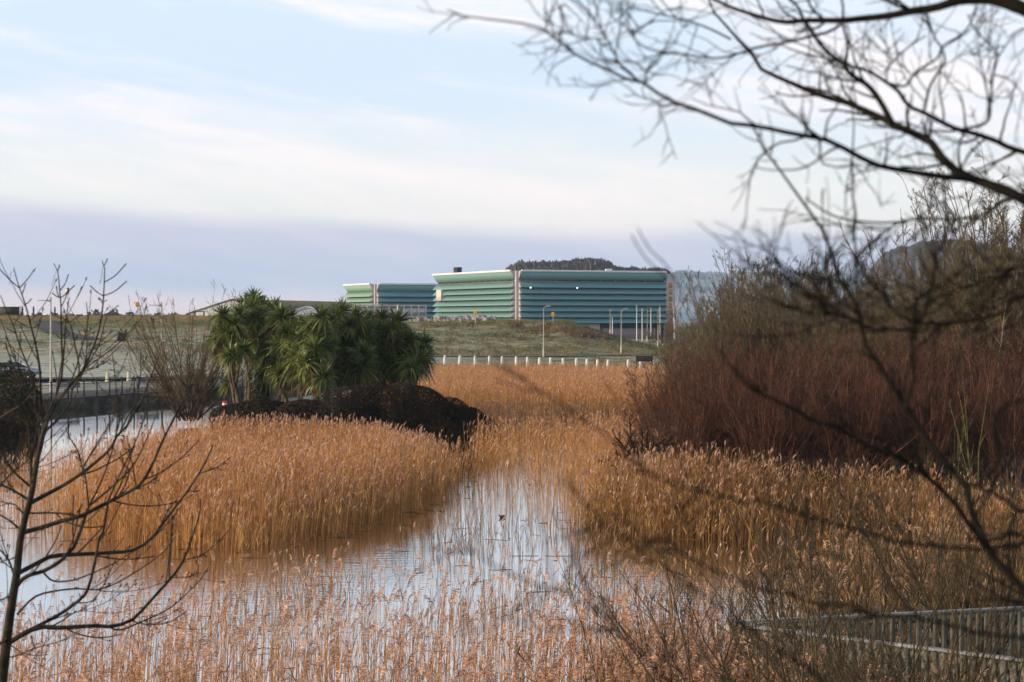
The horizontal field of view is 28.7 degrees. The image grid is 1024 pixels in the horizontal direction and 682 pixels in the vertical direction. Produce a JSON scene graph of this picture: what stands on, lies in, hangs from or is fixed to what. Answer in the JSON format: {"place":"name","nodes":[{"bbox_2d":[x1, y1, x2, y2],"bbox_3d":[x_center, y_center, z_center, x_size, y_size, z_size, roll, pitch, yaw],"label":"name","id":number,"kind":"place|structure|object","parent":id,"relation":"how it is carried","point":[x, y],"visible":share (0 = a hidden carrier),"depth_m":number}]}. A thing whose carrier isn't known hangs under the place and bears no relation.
{"place":"outdoors","nodes":[
{"label":"outdoors","id":0,"kind":"place"},
{"bbox_2d":[33,320,95,338],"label":"path","id":1,"kind":"structure","parent":0,"point":[44,325],"depth_m":253.33},
{"bbox_2d":[0,380,294,398],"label":"promenade","id":2,"kind":"structure","parent":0,"point":[80,394],"depth_m":159.49},
{"bbox_2d":[0,385,1023,681],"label":"water","id":3,"kind":"structure","parent":0,"point":[362,541],"depth_m":54.21},
{"bbox_2d":[0,410,477,555],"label":"reeds","id":4,"kind":"object","parent":3,"relation":"in","point":[299,477],"visible":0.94,"depth_m":67.09},
{"bbox_2d":[110,491,659,626],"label":"reeds","id":5,"kind":"object","parent":3,"relation":"in","point":[614,548],"visible":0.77,"depth_m":51.21},
{"bbox_2d":[0,539,865,681],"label":"reeds","id":6,"kind":"object","parent":3,"relation":"in","point":[486,672],"visible":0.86,"depth_m":30.64},
{"bbox_2d":[0,469,933,681],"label":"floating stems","id":7,"kind":"object","parent":3,"relation":"on","point":[396,551],"visible":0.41,"depth_m":59.26},
{"bbox_2d":[426,396,676,520],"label":"reeds","id":8,"kind":"object","parent":3,"relation":"in","point":[506,426],"visible":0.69,"depth_m":89.94},
{"bbox_2d":[564,510,901,655],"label":"reeds","id":9,"kind":"object","parent":3,"relation":"in","point":[695,573],"visible":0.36,"depth_m":44.15},
{"bbox_2d":[760,508,1023,663],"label":"reeds","id":10,"kind":"object","parent":3,"relation":"in","point":[904,584],"visible":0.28,"depth_m":42.80},
{"bbox_2d":[0,314,1023,534],"bbox_3d":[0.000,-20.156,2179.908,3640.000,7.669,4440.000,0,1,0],"label":"ground","id":11,"kind":"structure","parent":0,"point":[119,357],"depth_m":237.19},
{"bbox_2d":[0,409,23,436],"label":"bramble mound","id":12,"kind":"object","parent":11,"relation":"on","point":[4,426],"visible":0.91,"depth_m":113.52},
{"bbox_2d":[0,362,44,428],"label":"gorse bush","id":13,"kind":"object","parent":11,"relation":"on","point":[7,382],"visible":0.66,"depth_m":120.43},
{"bbox_2d":[37,297,52,384],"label":"street lamp","id":14,"kind":"object","parent":11,"relation":"on","point":[50,300],"visible":0.91,"depth_m":159.95},
{"bbox_2d":[21,309,188,315],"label":"hedge","id":15,"kind":"object","parent":11,"relation":"on","point":[116,313],"visible":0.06,"depth_m":559.64},
{"bbox_2d":[0,259,234,681],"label":"young tree","id":16,"kind":"object","parent":11,"relation":"on","point":[7,641],"visible":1,"depth_m":13.20},
{"bbox_2d":[2,382,307,410],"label":"lake wall","id":17,"kind":"structure","parent":11,"relation":"on","point":[99,401],"depth_m":153.20},
{"bbox_2d":[24,370,255,399],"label":"railing","id":18,"kind":"object","parent":17,"relation":"on","point":[96,391],"visible":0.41,"depth_m":153.15},
{"bbox_2d":[98,279,254,420],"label":"bare willow","id":19,"kind":"object","parent":11,"relation":"on","point":[166,382],"visible":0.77,"depth_m":125.34},
{"bbox_2d":[0,313,427,352],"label":"grass","id":20,"kind":"structure","parent":11,"relation":"on","point":[106,331],"depth_m":250.80},
{"bbox_2d":[202,301,256,407],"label":"cordyline","id":21,"kind":"object","parent":11,"relation":"on","point":[228,342],"visible":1,"depth_m":111.95},
{"bbox_2d":[233,286,270,404],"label":"cordyline","id":22,"kind":"object","parent":11,"relation":"on","point":[252,299],"visible":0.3,"depth_m":117.06},
{"bbox_2d":[208,397,297,435],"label":"bramble mound","id":23,"kind":"object","parent":11,"relation":"on","point":[256,409],"visible":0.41,"depth_m":105.17},
{"bbox_2d":[243,303,276,399],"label":"cordyline","id":24,"kind":"object","parent":11,"relation":"on","point":[259,352],"visible":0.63,"depth_m":114.04},
{"bbox_2d":[249,359,273,411],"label":"ivy bush","id":25,"kind":"object","parent":11,"relation":"on","point":[257,395],"visible":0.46,"depth_m":113.03},
{"bbox_2d":[187,299,363,315],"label":"warehouse","id":26,"kind":"structure","parent":11,"relation":"on","point":[293,303],"depth_m":474.83},
{"bbox_2d":[257,294,300,401],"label":"cordyline","id":27,"kind":"object","parent":11,"relation":"on","point":[280,318],"visible":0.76,"depth_m":111.70},
{"bbox_2d":[273,313,311,402],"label":"cordyline","id":28,"kind":"object","parent":11,"relation":"on","point":[291,356],"visible":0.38,"depth_m":109.50},
{"bbox_2d":[263,399,342,436],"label":"bramble mound","id":29,"kind":"object","parent":11,"relation":"on","point":[288,409],"visible":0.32,"depth_m":102.70},
{"bbox_2d":[286,303,341,400],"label":"cordyline","id":30,"kind":"object","parent":11,"relation":"on","point":[315,354],"visible":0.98,"depth_m":107.68},
{"bbox_2d":[319,306,345,405],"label":"cordyline","id":31,"kind":"object","parent":11,"relation":"on","point":[335,332],"visible":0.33,"depth_m":110.75},
{"bbox_2d":[328,297,354,408],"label":"cordyline","id":32,"kind":"object","parent":11,"relation":"on","point":[342,307],"visible":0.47,"depth_m":112.40},
{"bbox_2d":[299,385,388,435],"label":"bramble mound","id":33,"kind":"object","parent":11,"relation":"on","point":[347,407],"visible":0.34,"depth_m":102.49},
{"bbox_2d":[330,302,383,393],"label":"cordyline","id":34,"kind":"object","parent":11,"relation":"on","point":[358,369],"visible":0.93,"depth_m":111.07},
{"bbox_2d":[361,302,398,395],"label":"cordyline","id":35,"kind":"object","parent":11,"relation":"on","point":[380,317],"visible":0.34,"depth_m":113.28},
{"bbox_2d":[345,305,425,321],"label":"glazed pavilion","id":36,"kind":"structure","parent":11,"relation":"on","point":[413,311],"depth_m":488.73},
{"bbox_2d":[341,380,435,442],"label":"bramble mound","id":37,"kind":"object","parent":11,"relation":"on","point":[390,399],"visible":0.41,"depth_m":103.17},
{"bbox_2d":[343,283,437,318],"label":"office building","id":38,"kind":"structure","parent":11,"relation":"on","point":[394,294],"depth_m":588.82},
{"bbox_2d":[375,305,422,415],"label":"cordyline","id":39,"kind":"object","parent":11,"relation":"on","point":[393,330],"visible":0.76,"depth_m":112.52},
{"bbox_2d":[389,325,439,390],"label":"cordyline","id":40,"kind":"object","parent":11,"relation":"on","point":[417,363],"visible":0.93,"depth_m":111.63},
{"bbox_2d":[390,385,479,448],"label":"bramble mound","id":41,"kind":"object","parent":11,"relation":"on","point":[438,403],"visible":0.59,"depth_m":103.39},
{"bbox_2d":[427,396,500,446],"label":"bramble mound","id":42,"kind":"object","parent":11,"relation":"on","point":[465,408],"visible":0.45,"depth_m":104.49},
{"bbox_2d":[362,360,680,423],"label":"reeds","id":43,"kind":"object","parent":11,"relation":"on","point":[466,384],"visible":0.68,"depth_m":147.01},
{"bbox_2d":[437,363,657,368],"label":"grass","id":44,"kind":"structure","parent":11,"relation":"on","point":[617,365],"depth_m":222.69},
{"bbox_2d":[432,267,674,336],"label":"office building","id":45,"kind":"structure","parent":11,"relation":"on","point":[591,298],"depth_m":509.97},
{"bbox_2d":[417,318,700,355],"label":"grass","id":46,"kind":"structure","parent":11,"relation":"on","point":[564,322],"depth_m":281.37},
{"bbox_2d":[603,328,654,338],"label":"palisade fence","id":47,"kind":"object","parent":11,"relation":"on","point":[625,332],"visible":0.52,"depth_m":435.09},
{"bbox_2d":[582,416,677,480],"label":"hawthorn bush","id":48,"kind":"object","parent":11,"relation":"on","point":[653,444],"visible":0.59,"depth_m":75.50},
{"bbox_2d":[604,364,703,448],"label":"red twig bush","id":49,"kind":"object","parent":11,"relation":"on","point":[648,396],"visible":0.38,"depth_m":91.13},
{"bbox_2d":[612,392,731,471],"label":"red twig bush","id":50,"kind":"object","parent":11,"relation":"on","point":[674,433],"visible":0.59,"depth_m":77.74},
{"bbox_2d":[611,336,749,446],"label":"red twig bush","id":51,"kind":"object","parent":11,"relation":"on","point":[675,370],"visible":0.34,"depth_m":91.41},
{"bbox_2d":[549,607,818,681],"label":"reeds","id":52,"kind":"object","parent":11,"relation":"on","point":[631,675],"visible":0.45,"depth_m":28.48},
{"bbox_2d":[556,555,815,681],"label":"willow shrub","id":53,"kind":"object","parent":11,"relation":"on","point":[611,665],"visible":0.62,"depth_m":26.89},
{"bbox_2d":[649,326,737,381],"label":"willow bush","id":54,"kind":"object","parent":11,"relation":"on","point":[659,350],"visible":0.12,"depth_m":131.79},
{"bbox_2d":[624,348,779,465],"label":"red twig bush","id":55,"kind":"object","parent":11,"relation":"on","point":[684,414],"visible":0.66,"depth_m":79.94},
{"bbox_2d":[654,320,756,410],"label":"willow bush","id":56,"kind":"object","parent":11,"relation":"on","point":[715,353],"visible":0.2,"depth_m":125.32},
{"bbox_2d":[645,328,768,449],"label":"red twig bush","id":57,"kind":"object","parent":11,"relation":"on","point":[685,358],"visible":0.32,"depth_m":91.32},
{"bbox_2d":[584,552,835,681],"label":"willow shrub","id":58,"kind":"object","parent":11,"relation":"on","point":[639,648],"visible":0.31,"depth_m":29.17},
{"bbox_2d":[561,559,861,681],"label":"willow shrub","id":59,"kind":"object","parent":11,"relation":"on","point":[710,607],"visible":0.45,"depth_m":28.21},
{"bbox_2d":[660,290,769,366],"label":"willow bush","id":60,"kind":"object","parent":11,"relation":"on","point":[677,330],"visible":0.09,"depth_m":137.93},
{"bbox_2d":[414,0,1023,681],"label":"bare tree","id":61,"kind":"object","parent":11,"relation":"on","point":[1002,276],"visible":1,"depth_m":4.88},
{"bbox_2d":[672,286,781,386],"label":"willow bush","id":62,"kind":"object","parent":11,"relation":"on","point":[698,338],"visible":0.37,"depth_m":128.33},
{"bbox_2d":[511,504,955,681],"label":"willow shrub","id":63,"kind":"object","parent":11,"relation":"on","point":[684,643],"visible":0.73,"depth_m":24.16},
{"bbox_2d":[647,258,820,350],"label":"willow bush","id":64,"kind":"object","parent":11,"relation":"on","point":[719,291],"visible":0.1,"depth_m":142.23},
{"bbox_2d":[656,338,824,469],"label":"red twig bush","id":65,"kind":"object","parent":11,"relation":"on","point":[718,428],"visible":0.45,"depth_m":79.76},
{"bbox_2d":[684,273,808,401],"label":"willow bush","id":66,"kind":"object","parent":11,"relation":"on","point":[749,310],"visible":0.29,"depth_m":129.78},
{"bbox_2d":[695,245,822,332],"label":"willow bush","id":67,"kind":"object","parent":11,"relation":"on","point":[743,272],"visible":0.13,"depth_m":146.15},
{"bbox_2d":[507,512,1023,681],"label":"willow shrub","id":68,"kind":"object","parent":11,"relation":"on","point":[814,657],"visible":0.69,"depth_m":23.12},
{"bbox_2d":[682,348,850,476],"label":"red twig bush","id":69,"kind":"object","parent":11,"relation":"on","point":[774,446],"visible":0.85,"depth_m":77.45},
{"bbox_2d":[687,327,847,454],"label":"red twig bush","id":70,"kind":"object","parent":11,"relation":"on","point":[754,357],"visible":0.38,"depth_m":90.02},
{"bbox_2d":[725,503,817,617],"bbox_3d":[5.749,4.947,44.414,2.050,2.776,2.529,0,1,0],"label":"willow shrub","id":71,"kind":"object","parent":11,"relation":"on","point":[757,550],"visible":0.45,"depth_m":44.45},
{"bbox_2d":[699,256,870,391],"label":"willow bush","id":72,"kind":"object","parent":11,"relation":"on","point":[758,308],"visible":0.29,"depth_m":128.84},
{"bbox_2d":[703,232,883,326],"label":"willow bush","id":73,"kind":"object","parent":11,"relation":"on","point":[736,276],"visible":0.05,"depth_m":141.43},
{"bbox_2d":[566,437,1023,557],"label":"reeds","id":74,"kind":"object","parent":11,"relation":"on","point":[643,496],"visible":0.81,"depth_m":62.66},
{"bbox_2d":[718,325,882,454],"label":"red twig bush","id":75,"kind":"object","parent":11,"relation":"on","point":[815,352],"visible":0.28,"depth_m":91.92},
{"bbox_2d":[748,295,862,395],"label":"brown bush","id":76,"kind":"object","parent":11,"relation":"on","point":[777,328],"visible":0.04,"depth_m":126.75},
{"bbox_2d":[597,520,1023,681],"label":"willow shrub","id":77,"kind":"object","parent":11,"relation":"on","point":[879,619],"visible":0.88,"depth_m":18.46},
{"bbox_2d":[723,251,902,344],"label":"willow bush","id":78,"kind":"object","parent":11,"relation":"on","point":[819,286],"visible":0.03,"depth_m":137.32},
{"bbox_2d":[733,269,894,401],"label":"willow bush","id":79,"kind":"object","parent":11,"relation":"on","point":[781,318],"visible":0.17,"depth_m":127.67},
{"bbox_2d":[727,349,912,476],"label":"red twig bush","id":80,"kind":"object","parent":11,"relation":"on","point":[809,422],"visible":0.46,"depth_m":79.02},
{"bbox_2d":[747,319,906,455],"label":"red twig bush","id":81,"kind":"object","parent":11,"relation":"on","point":[840,356],"visible":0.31,"depth_m":91.63},
{"bbox_2d":[762,491,899,599],"bbox_3d":[7.421,4.867,47.094,3.180,2.886,2.869,0,1,0],"label":"willow shrub","id":82,"kind":"object","parent":11,"relation":"on","point":[799,550],"visible":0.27,"depth_m":46.71},
{"bbox_2d":[657,535,1023,681],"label":"willow shrub","id":83,"kind":"object","parent":11,"relation":"on","point":[830,642],"visible":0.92,"depth_m":19.57},
{"bbox_2d":[658,597,1023,681],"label":"reeds","id":84,"kind":"object","parent":11,"relation":"on","point":[806,653],"visible":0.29,"depth_m":28.34},
{"bbox_2d":[779,308,905,423],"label":"brown bush","id":85,"kind":"object","parent":11,"relation":"on","point":[816,330],"visible":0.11,"depth_m":112.55},
{"bbox_2d":[665,488,1023,681],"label":"willow shrub","id":86,"kind":"object","parent":11,"relation":"on","point":[839,671],"visible":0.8,"depth_m":21.63},
{"bbox_2d":[771,277,924,414],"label":"brown bush","id":87,"kind":"object","parent":11,"relation":"on","point":[826,317],"visible":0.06,"depth_m":122.21},
{"bbox_2d":[762,354,952,481],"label":"red twig bush","id":88,"kind":"object","parent":11,"relation":"on","point":[859,455],"visible":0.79,"depth_m":77.22},
{"bbox_2d":[791,285,928,379],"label":"brown bush","id":89,"kind":"object","parent":11,"relation":"on","point":[846,327],"visible":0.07,"depth_m":114.19},
{"bbox_2d":[754,450,980,645],"bbox_3d":[7.005,4.242,40.387,4.295,4.280,3.525,0,1,0],"label":"willow shrub","id":90,"kind":"object","parent":11,"relation":"on","point":[847,581],"visible":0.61,"depth_m":39.97},
{"bbox_2d":[808,290,945,431],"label":"brown bush","id":91,"kind":"object","parent":11,"relation":"on","point":[845,343],"visible":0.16,"depth_m":109.39},
{"bbox_2d":[733,541,1021,681],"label":"willow shrub","id":92,"kind":"object","parent":11,"relation":"on","point":[861,625],"visible":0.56,"depth_m":26.52},
{"bbox_2d":[796,317,963,457],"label":"red twig bush","id":93,"kind":"object","parent":11,"relation":"on","point":[862,355],"visible":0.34,"depth_m":90.32},
{"bbox_2d":[822,343,953,476],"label":"red twig bush","id":94,"kind":"object","parent":11,"relation":"on","point":[905,431],"visible":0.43,"depth_m":79.62},
{"bbox_2d":[838,270,983,390],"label":"brown bush","id":95,"kind":"object","parent":11,"relation":"on","point":[881,337],"visible":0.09,"depth_m":108.13},
{"bbox_2d":[829,317,995,453],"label":"red twig bush","id":96,"kind":"object","parent":11,"relation":"on","point":[875,350],"visible":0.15,"depth_m":91.68},
{"bbox_2d":[837,353,1004,479],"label":"red twig bush","id":97,"kind":"object","parent":11,"relation":"on","point":[945,439],"visible":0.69,"depth_m":77.87},
{"bbox_2d":[837,181,1023,428],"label":"brown bush","id":98,"kind":"object","parent":11,"relation":"on","point":[906,260],"visible":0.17,"depth_m":110.58},
{"bbox_2d":[839,440,1023,675],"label":"willow shrub","id":99,"kind":"object","parent":11,"relation":"on","point":[992,587],"visible":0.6,"depth_m":36.82},
{"bbox_2d":[848,476,1023,632],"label":"willow shrub","id":100,"kind":"object","parent":11,"relation":"on","point":[965,570],"visible":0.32,"depth_m":41.81},
{"bbox_2d":[853,311,1023,454],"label":"red twig bush","id":101,"kind":"object","parent":11,"relation":"on","point":[945,362],"visible":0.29,"depth_m":91.24},
{"bbox_2d":[865,342,1023,476],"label":"red twig bush","id":102,"kind":"object","parent":11,"relation":"on","point":[975,438],"visible":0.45,"depth_m":79.47},
{"bbox_2d":[873,263,1022,427],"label":"brown bush","id":103,"kind":"object","parent":11,"relation":"on","point":[963,325],"visible":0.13,"depth_m":104.88},
{"bbox_2d":[880,247,1023,420],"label":"brown bush","id":104,"kind":"object","parent":11,"relation":"on","point":[935,305],"visible":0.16,"depth_m":101.99},
{"bbox_2d":[887,309,1023,452],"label":"red twig bush","id":105,"kind":"object","parent":11,"relation":"on","point":[1010,341],"visible":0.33,"depth_m":92.64},
{"bbox_2d":[896,166,1023,360],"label":"brown bush","id":106,"kind":"object","parent":11,"relation":"on","point":[930,268],"visible":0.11,"depth_m":108.62},
{"bbox_2d":[905,144,1023,407],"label":"brown bush","id":107,"kind":"object","parent":11,"relation":"on","point":[975,236],"visible":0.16,"depth_m":105.14},
{"bbox_2d":[913,347,1023,481],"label":"red twig bush","id":108,"kind":"object","parent":11,"relation":"on","point":[1001,434],"visible":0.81,"depth_m":77.79},
{"bbox_2d":[950,382,990,494],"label":"green sapling","id":109,"kind":"object","parent":11,"relation":"on","point":[963,418],"visible":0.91,"depth_m":71.17},
{"bbox_2d":[923,221,1023,442],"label":"brown bush","id":110,"kind":"object","parent":11,"relation":"on","point":[992,320],"visible":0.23,"depth_m":101.11},
{"bbox_2d":[944,206,1023,435],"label":"bare tree","id":111,"kind":"object","parent":11,"relation":"on","point":[1021,242],"visible":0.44,"depth_m":100.78},
{"bbox_2d":[962,323,1023,456],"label":"red twig bush","id":112,"kind":"object","parent":11,"relation":"on","point":[978,369],"visible":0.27,"depth_m":90.56},
{"bbox_2d":[980,362,1023,457],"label":"red twig bush","id":113,"kind":"object","parent":11,"relation":"on","point":[1010,406],"visible":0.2,"depth_m":81.56},
{"bbox_2d":[981,295,1023,453],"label":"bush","id":114,"kind":"object","parent":11,"relation":"on","point":[1004,321],"visible":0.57,"depth_m":91.87},
{"bbox_2d":[0,0,1023,314],"label":"sky","id":115,"kind":"structure","parent":0,"point":[296,150]},
{"bbox_2d":[433,353,662,355],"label":"path","id":116,"kind":"structure","parent":0,"point":[530,355],"depth_m":252.09},
{"bbox_2d":[505,257,675,315],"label":"hill","id":117,"kind":"structure","parent":0,"point":[585,263],"depth_m":1003.68},
{"bbox_2d":[672,269,868,321],"bbox_3d":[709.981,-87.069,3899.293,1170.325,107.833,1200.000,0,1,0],"label":"hill","id":118,"kind":"structure","parent":0,"point":[705,288],"depth_m":3551.34},
{"bbox_2d":[844,239,1022,322],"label":"hill","id":119,"kind":"structure","parent":0,"point":[910,254],"depth_m":2135.59},
{"bbox_3d":[8.520,6.416,29.047,10.145,1.450,11.941,0,1,0],"label":"boardwalk","id":120,"kind":"object","parent":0,"visible":0},
{"bbox_2d":[724,622,1023,681],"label":"timber railing","id":121,"kind":"object","parent":120,"relation":"attached to","point":[1003,664],"visible":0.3,"depth_m":29.55},
{"bbox_2d":[734,606,1023,681],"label":"timber railing","id":122,"kind":"object","parent":120,"relation":"attached to","point":[1019,614],"visible":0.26,"depth_m":32.88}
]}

